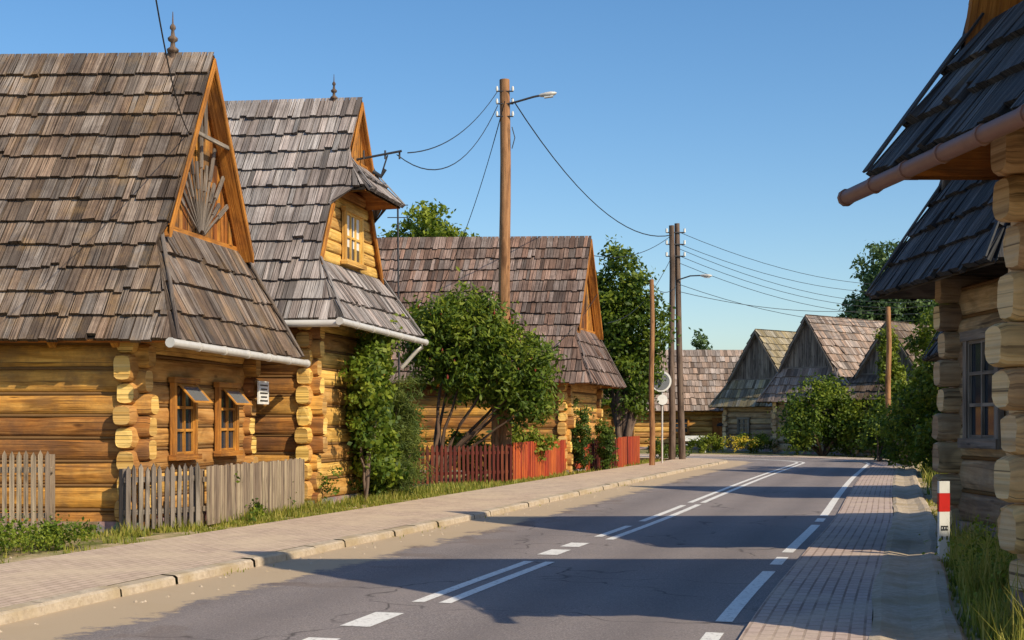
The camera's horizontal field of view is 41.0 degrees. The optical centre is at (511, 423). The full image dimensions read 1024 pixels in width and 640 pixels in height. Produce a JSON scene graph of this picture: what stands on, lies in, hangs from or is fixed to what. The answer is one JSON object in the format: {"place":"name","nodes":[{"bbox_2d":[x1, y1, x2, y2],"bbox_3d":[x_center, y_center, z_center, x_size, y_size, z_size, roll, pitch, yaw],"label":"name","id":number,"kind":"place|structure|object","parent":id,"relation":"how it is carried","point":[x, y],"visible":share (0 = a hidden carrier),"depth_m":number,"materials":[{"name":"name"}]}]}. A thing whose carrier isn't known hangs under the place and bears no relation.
{"place":"outdoors","nodes":[
{"label":"outdoors","id":0,"kind":"place"},
{"bbox_2d":[0,457,721,606],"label":"sidewalk","id":1,"kind":"structure","parent":0,"point":[29,580],"depth_m":18.03,"materials":[{"name":"beige concrete"}]},
{"bbox_2d":[649,279,654,464],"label":"utility pole","id":2,"kind":"object","parent":1,"relation":"on","point":[651,393],"visible":0.91,"depth_m":49.92,"materials":[{"name":"brown wood"}]},
{"bbox_2d":[654,371,671,462],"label":"traffic mirror","id":3,"kind":"object","parent":1,"relation":"on","point":[662,388],"visible":0.82,"depth_m":52.41,"materials":[{"name":"metal"}]},
{"bbox_2d":[665,223,711,459],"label":"utility pole","id":4,"kind":"object","parent":1,"relation":"on","point":[675,278],"visible":0.93,"depth_m":57.89,"materials":[{"name":"grey wood"}]},
{"bbox_2d":[0,456,873,639],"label":"road","id":5,"kind":"structure","parent":0,"point":[693,573],"depth_m":14.46,"materials":[{"name":"grey asphalt"}]},
{"bbox_2d":[303,456,869,639],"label":"road markings","id":6,"kind":"object","parent":5,"relation":"on","point":[732,610],"visible":0.88,"depth_m":14.80,"materials":[{"name":"paint"}]},
{"bbox_2d":[0,0,968,350],"label":"sky","id":7,"kind":"structure","parent":0,"point":[742,125],"materials":[{"name":"blue"}]},
{"bbox_2d":[0,449,1023,639],"bbox_3d":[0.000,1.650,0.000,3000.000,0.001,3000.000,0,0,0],"label":"ground","id":8,"kind":"structure","parent":0,"point":[97,541],"depth_m":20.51,"materials":[{"name":"green plant"}]},
{"bbox_2d":[0,450,54,533],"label":"picket fence","id":9,"kind":"object","parent":8,"relation":"on","point":[48,469],"visible":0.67,"depth_m":19.69,"materials":[{"name":"grey wood"}]},
{"bbox_2d":[0,508,101,553],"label":"roadside weeds","id":10,"kind":"object","parent":8,"relation":"on","point":[49,532],"visible":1,"depth_m":17.64,"materials":[{"name":"green plant"}]},
{"bbox_2d":[0,511,206,531],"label":"foundation","id":11,"kind":"object","parent":8,"relation":"on","point":[107,526],"depth_m":20.73,"materials":[{"name":"stone"}]},
{"bbox_2d":[0,342,260,527],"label":"log walls","id":12,"kind":"structure","parent":11,"relation":"on","point":[94,418],"depth_m":20.81,"materials":[{"name":"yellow wood"}]},
{"bbox_2d":[0,52,303,358],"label":"shingle roof","id":13,"kind":"structure","parent":12,"relation":"on","point":[94,149],"depth_m":21.77,"materials":[{"name":"grey wood"}]},
{"bbox_2d":[167,12,178,57],"bbox_3d":[-5.697,-6.516,23.026,0.192,0.792,0.202,0,0,0],"label":"finial","id":14,"kind":"object","parent":13,"relation":"on","point":[172,50],"visible":1,"depth_m":22.98,"materials":[{"name":"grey wood"}]},
{"bbox_2d":[165,337,310,366],"bbox_3d":[-4.437,-1.155,22.982,0.152,0.195,6.041,0,0,11],"label":"rain gutter","id":15,"kind":"object","parent":13,"relation":"attached to","point":[170,342],"visible":1,"depth_m":22.25,"materials":[{"name":"metal"}]},
{"bbox_2d":[169,377,212,460],"bbox_3d":[-5.179,-0.070,22.248,0.374,1.330,1.019,0,0,11],"label":"window","id":16,"kind":"structure","parent":12,"relation":"attached to","point":[187,395],"depth_m":22.23,"materials":[{"name":"orange wood"}]},
{"bbox_2d":[164,58,253,262],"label":"gable","id":17,"kind":"structure","parent":12,"relation":"on","point":[200,210],"depth_m":23.38,"materials":[{"name":"brown wood"}]},
{"bbox_2d":[214,382,252,455],"bbox_3d":[-4.854,-0.070,24.018,0.363,1.280,1.019,0,0,11],"label":"window","id":18,"kind":"structure","parent":12,"relation":"attached to","point":[230,398],"depth_m":24.01,"materials":[{"name":"orange wood"}]},
{"bbox_2d":[257,381,268,403],"bbox_3d":[-4.563,-0.560,25.163,0.039,0.420,0.504,0,0,11],"label":"information plaque","id":19,"kind":"object","parent":12,"relation":"attached to","point":[262,392],"visible":1,"depth_m":25.09,"materials":[{"name":"white paint"}]},
{"bbox_2d":[119,462,199,529],"bbox_3d":[-5.338,1.127,20.866,0.201,1.046,1.316,0,0,44],"label":"picket fence","id":20,"kind":"object","parent":8,"relation":"on","point":[169,479],"visible":0.91,"depth_m":20.74,"materials":[{"name":"grey wood"}]},
{"bbox_2d":[200,458,303,526],"bbox_3d":[-4.439,1.151,23.753,0.202,0.999,4.782,0,0,10],"label":"board fence","id":21,"kind":"object","parent":8,"relation":"on","point":[273,483],"visible":0.74,"depth_m":23.14,"materials":[{"name":"brown wood"}]},
{"bbox_2d":[235,465,342,522],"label":"fence weeds","id":22,"kind":"object","parent":8,"relation":"on","point":[257,508],"visible":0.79,"depth_m":26.41,"materials":[{"name":"green plant"}]},
{"bbox_2d":[306,492,369,504],"bbox_3d":[-7.847,1.670,29.187,9.508,0.360,4.682,0,0,7],"label":"foundation","id":23,"kind":"object","parent":8,"relation":"on","point":[333,498],"depth_m":27.98,"materials":[{"name":"stone"}]},
{"bbox_2d":[251,325,391,502],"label":"log walls","id":24,"kind":"structure","parent":23,"relation":"on","point":[302,415],"depth_m":26.50,"materials":[{"name":"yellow wood"}]},
{"bbox_2d":[320,102,383,284],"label":"gable","id":25,"kind":"structure","parent":24,"relation":"on","point":[331,251],"depth_m":28.78,"materials":[{"name":"yellow wood"}]},
{"bbox_2d":[224,97,423,339],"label":"shingle roof","id":26,"kind":"structure","parent":25,"relation":"on","point":[300,172],"depth_m":27.70,"materials":[{"name":"grey wood"}]},
{"bbox_2d":[330,80,337,101],"bbox_3d":[-3.726,-7.003,28.693,0.146,0.605,0.154,0,0,0],"label":"finial","id":27,"kind":"object","parent":26,"relation":"on","point":[333,97],"visible":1,"depth_m":28.66,"materials":[{"name":"grey wood"}]},
{"bbox_2d":[285,317,428,368],"bbox_3d":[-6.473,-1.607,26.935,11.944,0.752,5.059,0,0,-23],"label":"rain gutter","id":28,"kind":"object","parent":26,"relation":"attached to","point":[338,321],"visible":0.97,"depth_m":26.78,"materials":[{"name":"metal"}]},
{"bbox_2d":[341,206,366,270],"bbox_3d":[-3.294,-3.850,28.641,0.130,1.180,1.291,0,0,12],"label":"window","id":29,"kind":"structure","parent":25,"relation":"attached to","point":[352,238],"depth_m":28.63,"materials":[{"name":"yellow wood"}]},
{"bbox_2d":[356,150,401,177],"bbox_3d":[-2.825,-5.404,28.640,1.060,0.595,0.170,0,0,0],"label":"wire bracket","id":30,"kind":"object","parent":25,"relation":"attached to","point":[374,172],"visible":0.93,"depth_m":28.62,"materials":[{"name":"metal"}]},
{"bbox_2d":[338,313,409,503],"bbox_3d":[-2.960,-0.350,29.206,1.529,4.069,4.411,0,0,0],"label":"climbing ivy","id":31,"kind":"object","parent":24,"relation":"attached to","point":[370,399],"visible":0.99,"depth_m":28.25,"materials":[{"name":"green plant"}]},
{"bbox_2d":[0,458,727,624],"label":"kerb","id":32,"kind":"structure","parent":8,"relation":"on","point":[28,610],"depth_m":15.53,"materials":[{"name":"concrete"}]},
{"bbox_2d":[387,205,407,388],"bbox_3d":[-2.750,-1.900,33.000,0.500,7.100,0.050,0,0,0],"label":"antenna mast","id":33,"kind":"object","parent":8,"relation":"on","point":[397,217],"visible":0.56,"depth_m":32.98,"materials":[{"name":"metal"}]},
{"bbox_2d":[380,372,435,496],"bbox_3d":[-2.802,0.197,30.594,2.239,3.010,2.214,0,0,38],"label":"bush","id":34,"kind":"object","parent":8,"relation":"on","point":[403,400],"visible":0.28,"depth_m":30.43,"materials":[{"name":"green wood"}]},
{"bbox_2d":[404,404,431,462],"bbox_3d":[-2.500,0.432,32.133,1.239,1.987,2.258,0,0,0],"label":"climbing vine","id":35,"kind":"object","parent":34,"relation":"attached to","point":[421,432],"visible":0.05,"depth_m":32.19,"materials":[{"name":"green plant"}]},
{"bbox_2d":[377,198,479,238],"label":"linden tree","id":36,"kind":"object","parent":8,"relation":"on","point":[431,224],"visible":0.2,"depth_m":61.13,"materials":[{"name":"green plant"}]},
{"bbox_2d":[409,444,511,486],"bbox_3d":[-1.345,1.100,36.652,3.278,1.099,0.202,0,0,-38],"label":"red picket fence","id":37,"kind":"object","parent":8,"relation":"on","point":[505,471],"visible":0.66,"depth_m":36.67,"materials":[{"name":"paint"}]},
{"bbox_2d":[394,266,567,482],"bbox_3d":[-1.042,-1.297,38.038,5.240,5.999,3.320,0,0,0],"label":"sumac tree","id":38,"kind":"object","parent":8,"relation":"on","point":[468,338],"visible":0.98,"depth_m":37.38,"materials":[{"name":"green plant"}]},
{"bbox_2d":[429,424,559,477],"bbox_3d":[-0.614,0.810,39.916,4.562,1.736,2.064,0,0,-35],"label":"garden shrub","id":39,"kind":"object","parent":8,"relation":"on","point":[517,437],"visible":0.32,"depth_m":39.87,"materials":[{"name":"green plant"}]},
{"bbox_2d":[0,478,1010,633],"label":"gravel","id":40,"kind":"structure","parent":8,"relation":"on","point":[310,562],"depth_m":18.02,"materials":[{"name":"grey gravel"}]},
{"bbox_2d":[425,466,598,474],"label":"foundation","id":41,"kind":"object","parent":8,"relation":"on","point":[512,473],"visible":0.1,"depth_m":43.60,"materials":[{"name":"stone"}]},
{"bbox_2d":[386,384,602,472],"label":"log walls","id":42,"kind":"structure","parent":41,"relation":"on","point":[562,425],"depth_m":43.62,"materials":[{"name":"yellow wood"}]},
{"bbox_2d":[581,407,591,439],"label":"window","id":43,"kind":"structure","parent":42,"relation":"attached to","point":[589,416],"depth_m":46.19,"materials":[{"name":"brown wood"}]},
{"bbox_2d":[577,239,602,339],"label":"gable","id":44,"kind":"structure","parent":42,"relation":"on","point":[586,324],"depth_m":46.60,"materials":[{"name":"brown wood"}]},
{"bbox_2d":[377,236,626,388],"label":"shingle roof","id":45,"kind":"structure","parent":44,"relation":"on","point":[547,280],"depth_m":45.17,"materials":[{"name":"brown wood"}]},
{"bbox_2d":[491,78,556,480],"bbox_3d":[0.312,-3.874,38.128,1.832,11.456,0.520,0,0,16],"label":"utility pole","id":46,"kind":"object","parent":8,"relation":"on","point":[499,435],"visible":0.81,"depth_m":38.17,"materials":[{"name":"brown wood"}]},
{"bbox_2d":[155,0,933,350],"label":"overhead wires","id":47,"kind":"object","parent":46,"relation":"attached to","point":[613,218],"visible":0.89,"depth_m":53.20,"materials":[{"name":"black paint"}]},
{"bbox_2d":[507,440,590,480],"bbox_3d":[1.272,1.084,42.178,0.202,1.131,9.310,0,0,17],"label":"red board fence","id":48,"kind":"object","parent":8,"relation":"on","point":[526,463],"visible":0.48,"depth_m":39.97,"materials":[{"name":"paint"}]},
{"bbox_2d":[571,396,594,471],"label":"thuja shrub","id":49,"kind":"object","parent":8,"relation":"on","point":[584,439],"visible":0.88,"depth_m":43.87,"materials":[{"name":"green plant"}]},
{"bbox_2d":[591,438,616,469],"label":"red picket fence","id":50,"kind":"object","parent":8,"relation":"on","point":[595,462],"visible":0.36,"depth_m":46.95,"materials":[{"name":"paint"}]},
{"bbox_2d":[593,418,619,469],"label":"thuja shrub","id":51,"kind":"object","parent":8,"relation":"on","point":[606,437],"visible":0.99,"depth_m":46.15,"materials":[{"name":"green plant"}]},
{"bbox_2d":[617,436,639,467],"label":"red board fence","id":52,"kind":"object","parent":8,"relation":"on","point":[628,450],"visible":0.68,"depth_m":50.95,"materials":[{"name":"paint"}]},
{"bbox_2d":[596,234,681,437],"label":"ash tree","id":53,"kind":"object","parent":8,"relation":"on","point":[627,347],"visible":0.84,"depth_m":52.12,"materials":[{"name":"green plant"}]},
{"bbox_2d":[645,436,691,459],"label":"roadside shrub","id":54,"kind":"object","parent":8,"relation":"on","point":[658,447],"visible":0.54,"depth_m":59.51,"materials":[{"name":"green plant"}]},
{"bbox_2d":[640,447,711,448],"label":"foundation","id":55,"kind":"object","parent":8,"relation":"on","point":[677,447],"depth_m":86.95,"materials":[{"name":"stone"}]},
{"bbox_2d":[634,412,722,446],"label":"log walls","id":56,"kind":"structure","parent":55,"relation":"on","point":[700,423],"depth_m":87.01,"materials":[{"name":"yellow wood"}]},
{"bbox_2d":[676,417,689,433],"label":"window","id":57,"kind":"structure","parent":56,"relation":"attached to","point":[686,419],"depth_m":86.92,"materials":[{"name":"orange wood"}]},
{"bbox_2d":[646,350,742,412],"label":"shingle roof","id":58,"kind":"structure","parent":56,"relation":"on","point":[706,374],"depth_m":88.23,"materials":[{"name":"brown wood"}]},
{"bbox_2d":[712,418,722,447],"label":"arched door","id":59,"kind":"structure","parent":56,"relation":"attached to","point":[717,424],"depth_m":86.87,"materials":[{"name":"orange wood"}]},
{"bbox_2d":[685,436,705,452],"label":"park bench","id":60,"kind":"object","parent":8,"relation":"on","point":[689,437],"visible":0.28,"depth_m":76.92,"materials":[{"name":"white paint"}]},
{"bbox_2d":[688,327,712,350],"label":"poplar tree","id":61,"kind":"object","parent":8,"relation":"on","point":[700,341],"visible":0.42,"depth_m":124.89,"materials":[{"name":"green plant"}]},
{"bbox_2d":[685,431,779,452],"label":"flower bed","id":62,"kind":"object","parent":8,"relation":"on","point":[703,442],"visible":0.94,"depth_m":75.47,"materials":[{"name":"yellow plant"}]},
{"bbox_2d":[720,435,764,452],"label":"yellow flowers","id":63,"kind":"object","parent":62,"relation":"on","point":[737,442],"visible":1,"depth_m":74.46,"materials":[{"name":"yellow plant"}]},
{"bbox_2d":[723,448,771,451],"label":"foundation","id":64,"kind":"object","parent":8,"relation":"on","point":[743,449],"visible":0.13,"depth_m":80.84,"materials":[{"name":"stone"}]},
{"bbox_2d":[722,407,772,449],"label":"log walls","id":65,"kind":"structure","parent":64,"relation":"on","point":[760,419],"depth_m":80.65,"materials":[{"name":"brown wood"}]},
{"bbox_2d":[736,417,749,433],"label":"window","id":66,"kind":"structure","parent":65,"relation":"attached to","point":[743,424],"depth_m":80.81,"materials":[{"name":"grey wood"}]},
{"bbox_2d":[708,329,795,408],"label":"shingle roof","id":67,"kind":"structure","parent":65,"relation":"on","point":[746,393],"depth_m":80.40,"materials":[{"name":"grey wood"}]},
{"bbox_2d":[728,331,777,383],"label":"gable","id":68,"kind":"structure","parent":65,"relation":"on","point":[755,362],"depth_m":80.29,"materials":[{"name":"grey wood"}]},
{"bbox_2d":[640,454,897,639],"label":"paved shoulder","id":69,"kind":"object","parent":8,"relation":"on","point":[822,589],"visible":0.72,"depth_m":14.23},
{"bbox_2d":[772,450,851,454],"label":"foundation","id":70,"kind":"object","parent":8,"relation":"on","point":[792,452],"visible":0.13,"depth_m":73.41,"materials":[{"name":"stone"}]},
{"bbox_2d":[770,402,849,453],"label":"log walls","id":71,"kind":"structure","parent":70,"relation":"on","point":[775,419],"depth_m":74.71,"materials":[{"name":"brown wood"}]},
{"bbox_2d":[778,318,833,372],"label":"gable","id":72,"kind":"structure","parent":71,"relation":"on","point":[805,350],"depth_m":73.39,"materials":[{"name":"grey wood"}]},
{"bbox_2d":[755,314,885,403],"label":"shingle roof","id":73,"kind":"structure","parent":71,"relation":"on","point":[846,344],"depth_m":73.76,"materials":[{"name":"grey wood"}]},
{"bbox_2d":[657,454,967,639],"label":"drainage gutter","id":74,"kind":"object","parent":8,"relation":"on","point":[911,596],"visible":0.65,"depth_m":13.94,"materials":[{"name":"concrete"}]},
{"bbox_2d":[767,371,874,456],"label":"lilac bush","id":75,"kind":"object","parent":8,"relation":"on","point":[835,430],"visible":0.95,"depth_m":66.78,"materials":[{"name":"green plant"}]},
{"bbox_2d":[851,453,874,455],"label":"foundation","id":76,"kind":"object","parent":8,"relation":"on","point":[863,454],"visible":0.1,"depth_m":69.13,"materials":[{"name":"stone"}]},
{"bbox_2d":[850,401,881,453],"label":"log walls","id":77,"kind":"structure","parent":76,"relation":"on","point":[866,451],"depth_m":69.15,"materials":[{"name":"brown wood"}]},
{"bbox_2d":[855,323,914,378],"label":"gable","id":78,"kind":"structure","parent":77,"relation":"on","point":[867,366],"depth_m":68.72,"materials":[{"name":"grey wood"}]},
{"bbox_2d":[841,321,932,400],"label":"shingle roof","id":79,"kind":"structure","parent":77,"relation":"on","point":[862,385],"depth_m":68.61,"materials":[{"name":"grey wood"}]},
{"bbox_2d":[872,325,907,395],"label":"climbing vine","id":80,"kind":"object","parent":79,"relation":"attached to","point":[896,371],"visible":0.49,"depth_m":66.46,"materials":[{"name":"green plant"}]},
{"bbox_2d":[851,390,918,461],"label":"garden bush","id":81,"kind":"object","parent":8,"relation":"on","point":[870,440],"visible":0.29,"depth_m":57.46,"materials":[{"name":"green plant"}]},
{"bbox_2d":[836,238,939,323],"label":"poplar tree","id":82,"kind":"object","parent":8,"relation":"on","point":[869,277],"visible":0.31,"depth_m":99.32,"materials":[{"name":"green plant"}]},
{"bbox_2d":[885,307,891,415],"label":"utility pole","id":83,"kind":"object","parent":8,"relation":"on","point":[888,361],"visible":0.6,"depth_m":62.91,"materials":[{"name":"brown wood"}]},
{"bbox_2d":[854,376,938,456],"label":"garden bush","id":84,"kind":"object","parent":8,"relation":"on","point":[880,398],"visible":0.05,"depth_m":65.11,"materials":[{"name":"green plant"}]},
{"bbox_2d":[869,299,948,469],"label":"hedge shrub","id":85,"kind":"object","parent":8,"relation":"on","point":[918,438],"visible":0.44,"depth_m":46.62,"materials":[{"name":"green plant"}]},
{"bbox_2d":[937,481,949,561],"bbox_3d":[5.124,1.219,16.272,0.134,1.062,0.056,0,0,-9],"label":"roadside marker post","id":86,"kind":"object","parent":8,"relation":"on","point":[943,501],"visible":0.9,"depth_m":16.25,"materials":[{"name":"white paint"}]},
{"bbox_2d":[918,510,1015,610],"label":"tall weeds","id":87,"kind":"object","parent":8,"relation":"on","point":[980,549],"visible":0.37,"depth_m":13.85,"materials":[{"name":"green plant"}]},
{"bbox_2d":[950,520,997,540],"bbox_3d":[10.225,1.595,17.648,8.136,0.510,3.600,0,0,-3],"label":"foundation","id":88,"kind":"object","parent":8,"relation":"on","point":[960,522],"depth_m":18.39,"materials":[{"name":"stone"}]},
{"bbox_2d":[931,275,1016,526],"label":"log walls","id":89,"kind":"structure","parent":88,"relation":"on","point":[967,302],"depth_m":18.89,"materials":[{"name":"brown wood"}]},
{"bbox_2d":[865,180,1010,299],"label":"shingle roof","id":90,"kind":"structure","parent":89,"relation":"on","point":[957,228],"depth_m":17.59,"materials":[{"name":"grey wood"}]},
{"bbox_2d":[942,180,950,189],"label":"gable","id":91,"kind":"structure","parent":89,"relation":"on","point":[945,183],"depth_m":18.77,"materials":[{"name":"brown wood"}]},
{"bbox_2d":[958,327,1003,448],"bbox_3d":[6.117,-0.450,17.893,0.130,1.560,1.311,0,0,-2],"label":"window","id":92,"kind":"structure","parent":89,"relation":"attached to","point":[983,415],"depth_m":18.05,"materials":[{"name":"grey wood"}]},
{"bbox_2d":[1011,589,1023,616],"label":"foundation","id":93,"kind":"object","parent":8,"relation":"on","point":[1021,596],"visible":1,"depth_m":10.96,"materials":[{"name":"stone"}]},
{"bbox_2d":[985,127,1023,591],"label":"log walls","id":94,"kind":"structure","parent":93,"relation":"on","point":[1004,344],"depth_m":10.81,"materials":[{"name":"beige wood"}]},
{"bbox_2d":[862,0,1023,179],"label":"shingle roof","id":95,"kind":"structure","parent":94,"relation":"on","point":[981,80],"depth_m":10.48,"materials":[{"name":"grey wood"}]},
{"bbox_2d":[837,103,1023,205],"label":"rain gutter","id":96,"kind":"object","parent":95,"relation":"attached to","point":[985,134],"visible":1,"depth_m":9.96,"materials":[{"name":"brown metal"}]},
{"bbox_2d":[965,0,1022,44],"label":"gable","id":97,"kind":"structure","parent":94,"relation":"on","point":[991,9],"depth_m":10.88,"materials":[{"name":"brown wood"}]},
{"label":"foundation","id":98,"kind":"object","parent":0,"visible":0},
{"bbox_2d":[599,406,634,438],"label":"log walls","id":99,"kind":"structure","parent":98,"relation":"on","point":[608,419],"depth_m":56.54,"materials":[{"name":"yellow wood"}]},
{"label":"log walls","id":100,"kind":"object","parent":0,"visible":0},
{"bbox_2d":[921,331,949,361],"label":"shingle roof","id":101,"kind":"structure","parent":100,"relation":"on","point":[932,355],"depth_m":31.09,"materials":[{"name":"grey wood"}]}
]}

